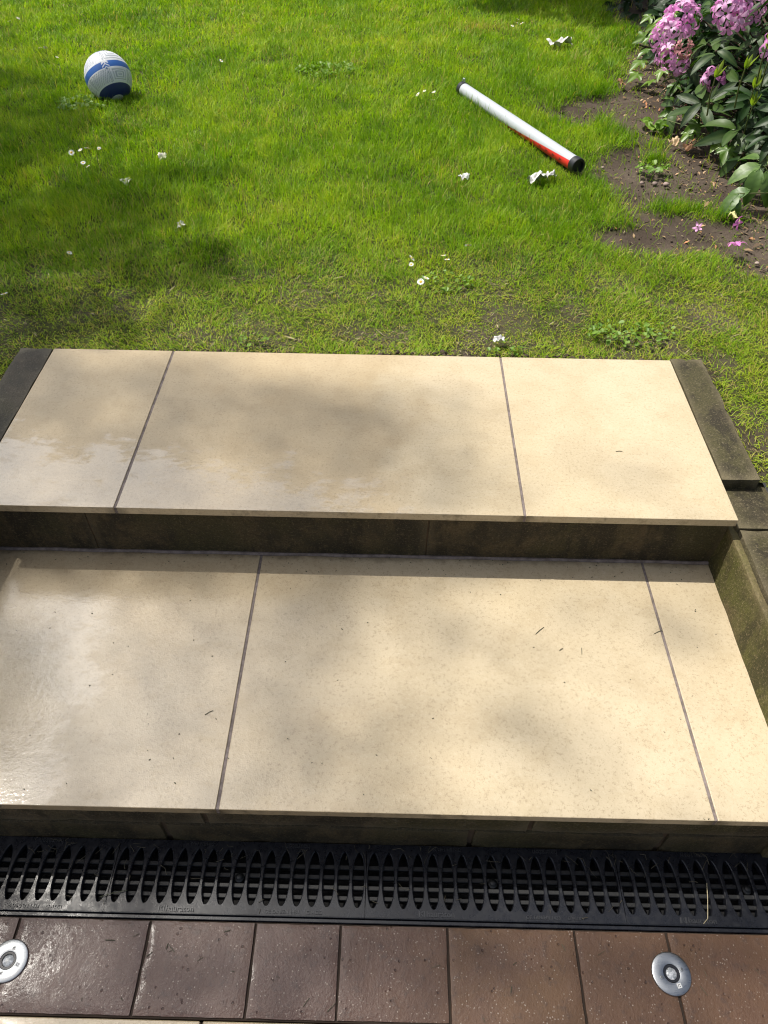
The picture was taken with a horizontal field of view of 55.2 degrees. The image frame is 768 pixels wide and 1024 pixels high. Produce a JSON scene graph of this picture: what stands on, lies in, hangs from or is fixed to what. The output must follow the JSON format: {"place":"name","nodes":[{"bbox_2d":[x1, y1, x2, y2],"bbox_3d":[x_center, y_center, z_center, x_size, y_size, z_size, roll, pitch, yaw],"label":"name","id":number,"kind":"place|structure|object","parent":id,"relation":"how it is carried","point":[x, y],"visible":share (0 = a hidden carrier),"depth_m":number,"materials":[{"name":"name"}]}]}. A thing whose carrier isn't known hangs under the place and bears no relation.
{"place":"outdoors","nodes":[
{"label":"outdoors","id":0,"kind":"place"},
{"bbox_2d":[0,1016,295,1023],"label":"patio","id":1,"kind":"structure","parent":0,"point":[24,1020],"depth_m":1.28,"materials":[{"name":"grey tile"}]},
{"bbox_2d":[0,0,767,487],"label":"lawn","id":2,"kind":"structure","parent":0,"point":[674,232],"depth_m":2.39,"materials":[{"name":"plant"}]},
{"bbox_2d":[56,92,110,112],"bbox_3d":[-1.387,-1.888,3.385,0.256,0.038,0.211,1,46,0],"label":"clover patch","id":3,"kind":"object","parent":2,"relation":"on","point":[92,95],"visible":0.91,"depth_m":3.38,"materials":[{"name":"green plant"}]},
{"bbox_2d":[84,50,131,101],"bbox_3d":[-1.290,-2.035,3.439,0.212,0.212,0.212,1,46,0],"label":"football","id":4,"kind":"object","parent":2,"relation":"on","point":[107,74],"visible":0.91,"depth_m":3.37,"materials":[{"name":"white leather"}]},
{"bbox_2d":[157,152,166,160],"bbox_3d":[-0.892,-1.433,2.957,0.037,0.026,0.050,-10,47,-10],"label":"petal flake","id":5,"kind":"object","parent":2,"relation":"on","point":[159,154],"visible":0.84,"depth_m":2.95,"materials":[{"name":"beige"}]},
{"bbox_2d":[234,334,268,345],"bbox_3d":[-0.373,-0.485,2.071,0.103,0.027,0.052,14,48,13],"label":"leaf rosette","id":6,"kind":"object","parent":2,"relation":"on","point":[245,337],"visible":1,"depth_m":2.07,"materials":[{"name":"green plant"}]},
{"bbox_2d":[295,59,354,76],"bbox_3d":[-0.306,-2.287,3.784,0.312,0.042,0.248,1,46,0],"label":"clover patch","id":7,"kind":"object","parent":2,"relation":"on","point":[328,66],"visible":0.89,"depth_m":3.78,"materials":[{"name":"green plant"}]},
{"bbox_2d":[56,347,662,359],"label":"edge soil","id":8,"kind":"structure","parent":2,"relation":"on","point":[443,352],"depth_m":2.05,"materials":[{"name":"brown soil"}]},
{"bbox_2d":[0,169,767,359],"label":"dry thatch","id":9,"kind":"object","parent":2,"relation":"on","point":[449,304],"visible":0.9,"depth_m":2.19,"materials":[{"name":"plant"}]},
{"bbox_2d":[416,278,423,294],"bbox_3d":[0.110,-0.681,2.255,0.026,0.070,0.023,-1,46,-2],"label":"daisy","id":10,"kind":"object","parent":2,"relation":"on","point":[420,281],"visible":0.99,"depth_m":2.23,"materials":[{"name":"white plant"}]},
{"bbox_2d":[421,270,473,292],"bbox_3d":[0.200,-0.725,2.305,0.166,0.029,0.126,1,46,0],"label":"leaf rosette","id":11,"kind":"object","parent":2,"relation":"on","point":[446,288],"visible":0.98,"depth_m":2.30,"materials":[{"name":"green plant"}]},
{"bbox_2d":[458,173,468,179],"bbox_3d":[0.310,-1.302,2.851,0.042,0.024,0.035,-34,56,-29],"label":"paper scrap","id":12,"kind":"object","parent":2,"relation":"on","point":[465,175],"visible":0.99,"depth_m":2.85,"materials":[{"name":"grey paper"}]},
{"bbox_2d":[493,335,504,341],"bbox_3d":[0.326,-0.490,2.080,0.036,0.015,0.022,-11,48,-11],"label":"petal flake","id":13,"kind":"object","parent":2,"relation":"on","point":[499,338],"visible":1,"depth_m":2.08,"materials":[{"name":"white plant"}]},
{"bbox_2d":[487,341,523,354],"bbox_3d":[0.340,-0.463,2.058,0.105,0.026,0.060,1,46,0],"label":"leaf rosette","id":14,"kind":"object","parent":2,"relation":"on","point":[498,349],"visible":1,"depth_m":2.05,"materials":[{"name":"green plant"}]},
{"bbox_2d":[456,78,584,173],"bbox_3d":[0.570,-1.704,3.212,0.061,0.076,1.029,-16,49,-16],"label":"ball collector tube","id":15,"kind":"object","parent":2,"relation":"on","point":[566,158],"visible":0.91,"depth_m":3.12,"materials":[{"name":"white plastic"}]},
{"bbox_2d":[527,170,548,182],"bbox_3d":[0.597,-1.297,2.836,0.088,0.045,0.056,-20,50,-19],"label":"paper scrap","id":16,"kind":"object","parent":2,"relation":"on","point":[537,175],"visible":0.98,"depth_m":2.83,"materials":[{"name":"grey paper"}]},
{"bbox_2d":[546,170,556,176],"bbox_3d":[0.647,-1.307,2.844,0.042,0.034,0.059,27,52,23],"label":"paper scrap","id":17,"kind":"object","parent":2,"relation":"on","point":[551,173],"visible":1,"depth_m":2.83,"materials":[{"name":"grey paper"}]},
{"bbox_2d":[547,36,571,46],"bbox_3d":[0.978,-2.615,4.085,0.157,0.061,0.072,-11,48,-11],"label":"paper scrap","id":18,"kind":"object","parent":2,"relation":"on","point":[560,41],"visible":0.98,"depth_m":4.08,"materials":[{"name":"grey paper"}]},
{"bbox_2d":[617,78,625,84],"bbox_3d":[1.185,-2.138,3.654,0.032,0.028,0.058,-17,49,-16],"label":"dead leaf","id":19,"kind":"object","parent":2,"relation":"on","point":[620,80],"visible":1,"depth_m":3.65,"materials":[{"name":"brown plant"}]},
{"bbox_2d":[587,319,674,346],"bbox_3d":[0.713,-0.515,2.114,0.254,0.032,0.124,1,46,0],"label":"clover patch","id":20,"kind":"object","parent":2,"relation":"on","point":[626,342],"visible":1,"depth_m":2.11,"materials":[{"name":"green plant"}]},
{"bbox_2d":[635,160,671,173],"bbox_3d":[1.079,-1.376,2.934,0.146,0.033,0.114,1,46,0],"label":"seedling patch","id":21,"kind":"object","parent":2,"relation":"on","point":[651,168],"visible":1,"depth_m":2.93,"materials":[{"name":"green plant"}]},
{"bbox_2d":[640,117,668,133],"bbox_3d":[1.206,-1.737,3.281,0.122,0.047,0.146,1,46,0],"label":"seedling patch","id":22,"kind":"object","parent":2,"relation":"on","point":[647,121],"visible":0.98,"depth_m":3.27,"materials":[{"name":"green plant"}]},
{"bbox_2d":[627,11,682,95],"bbox_3d":[1.346,-2.377,3.710,0.229,0.308,0.798,4,46,3],"label":"ivy plant","id":23,"kind":"object","parent":2,"relation":"on","point":[644,38],"visible":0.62,"depth_m":3.67,"materials":[{"name":"green plant"}]},
{"bbox_2d":[546,46,767,277],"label":"soil crumbs","id":24,"kind":"object","parent":2,"relation":"on","point":[668,188],"visible":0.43,"depth_m":2.99,"materials":[{"name":"brown soil"}]},
{"bbox_2d":[565,43,767,276],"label":"leaf litter","id":25,"kind":"object","parent":2,"relation":"on","point":[751,238],"visible":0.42,"depth_m":3.00,"materials":[{"name":"brown plant"}]},
{"bbox_2d":[670,136,678,146],"bbox_3d":[1.235,-1.577,3.124,0.035,0.031,0.064,20,49,18],"label":"dead leaf","id":26,"kind":"object","parent":2,"relation":"on","point":[676,141],"visible":1,"depth_m":3.12,"materials":[{"name":"beige plant"}]},
{"bbox_2d":[602,0,767,57],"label":"evergreen hedge","id":27,"kind":"object","parent":2,"relation":"on","point":[658,9],"visible":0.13,"depth_m":4.14,"materials":[{"name":"green plant"}]},
{"bbox_2d":[682,142,696,151],"bbox_3d":[1.283,-1.533,3.082,0.058,0.032,0.032,-13,48,-13],"label":"dead leaf","id":28,"kind":"object","parent":2,"relation":"on","point":[687,147],"visible":0.89,"depth_m":3.08,"materials":[{"name":"brown plant"}]},
{"bbox_2d":[692,221,701,231],"bbox_3d":[1.088,-0.991,2.553,0.033,0.012,0.036,4,86,27],"label":"fallen blossom","id":29,"kind":"object","parent":2,"relation":"on","point":[696,228],"visible":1,"depth_m":2.55,"materials":[{"name":"pink plant"}]},
{"bbox_2d":[640,0,767,186],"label":"rhododendron bush","id":30,"kind":"object","parent":2,"relation":"on","point":[725,36],"visible":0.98,"depth_m":3.02,"materials":[{"name":"green plant"}]},
{"bbox_2d":[655,96,767,167],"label":"ivy plant","id":31,"kind":"object","parent":2,"relation":"on","point":[693,128],"visible":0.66,"depth_m":3.09,"materials":[{"name":"green plant"}]},
{"bbox_2d":[728,211,739,221],"bbox_3d":[1.256,-1.052,2.624,0.032,0.033,0.058,-19,50,-18],"label":"dead leaf","id":32,"kind":"object","parent":2,"relation":"on","point":[734,214],"visible":0.77,"depth_m":2.63,"materials":[{"name":"beige plant"}]},
{"bbox_2d":[727,241,747,246],"bbox_3d":[1.177,-0.894,2.455,0.062,0.018,0.062,-15,20,-7],"label":"fallen blossom","id":33,"kind":"object","parent":2,"relation":"on","point":[737,243],"visible":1,"depth_m":2.45,"materials":[{"name":"pink plant"}]},
{"bbox_2d":[733,216,742,230],"bbox_3d":[1.238,-1.009,2.571,0.050,0.051,0.017,-44,56,-7],"label":"fallen blossom","id":34,"kind":"object","parent":2,"relation":"on","point":[736,222],"visible":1,"depth_m":2.57,"materials":[{"name":"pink plant"}]},
{"bbox_2d":[719,153,767,219],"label":"young shrub","id":35,"kind":"object","parent":2,"relation":"on","point":[756,179],"visible":0.94,"depth_m":2.66,"materials":[{"name":"green plant"}]},
{"bbox_2d":[0,916,767,1023],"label":"paving","id":36,"kind":"structure","parent":0,"point":[367,974],"depth_m":1.34,"materials":[{"name":"brown"}]},
{"bbox_2d":[0,939,28,983],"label":"ground light","id":37,"kind":"object","parent":36,"relation":"on","point":[13,965],"visible":1,"depth_m":1.34,"materials":[{"name":"silver metal"}]},
{"bbox_2d":[651,952,690,996],"bbox_3d":[0.524,0.843,1.342,0.071,0.008,0.071,1,46,0],"label":"ground light","id":38,"kind":"object","parent":36,"relation":"on","point":[670,981],"visible":1,"depth_m":1.34,"materials":[{"name":"silver metal"}]},
{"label":"ground","id":39,"kind":"structure","parent":0,"visible":0},
{"bbox_2d":[0,348,52,441],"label":"kerb wall","id":40,"kind":"structure","parent":39,"relation":"on","point":[22,373],"depth_m":1.93,"materials":[{"name":"concrete"}]},
{"bbox_2d":[0,349,767,853],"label":"garden steps","id":41,"kind":"structure","parent":39,"relation":"on","point":[504,499],"depth_m":1.62,"materials":[{"name":"ceramic"}]},
{"bbox_2d":[6,550,759,1021],"bbox_3d":[-0.095,0.496,1.514,1.678,0.216,0.879,1,46,0],"label":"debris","id":42,"kind":"object","parent":41,"relation":"on","point":[432,718],"visible":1,"depth_m":1.38,"materials":[{"name":"grey"}]},
{"bbox_2d":[0,847,767,934],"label":"drain channel","id":43,"kind":"object","parent":39,"relation":"on","point":[374,861],"visible":0.33,"depth_m":1.48,"materials":[{"name":"black"}]},
{"bbox_2d":[0,836,121,912],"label":"drain grate","id":44,"kind":"object","parent":43,"relation":"on","point":[45,902],"visible":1,"depth_m":1.46,"materials":[{"name":"black plastic"}]},
{"bbox_2d":[103,839,366,919],"bbox_3d":[-0.286,0.726,1.455,0.499,0.021,0.136,1,46,0],"label":"drain grate","id":45,"kind":"object","parent":43,"relation":"on","point":[212,906],"visible":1,"depth_m":1.45,"materials":[{"name":"black plastic"}]},
{"bbox_2d":[365,845,626,925],"bbox_3d":[0.214,0.737,1.452,0.499,0.021,0.136,1,46,0],"label":"drain grate","id":46,"kind":"object","parent":43,"relation":"on","point":[486,913],"visible":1,"depth_m":1.45,"materials":[{"name":"black plastic"}]},
{"bbox_2d":[613,850,767,928],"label":"drain grate","id":47,"kind":"object","parent":43,"relation":"on","point":[730,918],"visible":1,"depth_m":1.45,"materials":[{"name":"black plastic"}]},
{"bbox_2d":[703,883,707,923],"bbox_3d":[0.625,0.758,1.421,0.008,0.004,0.077,16,48,14],"label":"dry stem","id":48,"kind":"object","parent":47,"relation":"on","point":[707,904],"visible":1,"depth_m":1.42,"materials":[{"name":"beige plant"}]},
{"bbox_2d":[670,358,767,865],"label":"kerb wall","id":49,"kind":"structure","parent":39,"relation":"on","point":[738,563],"depth_m":1.66,"materials":[{"name":"concrete"}]}
]}

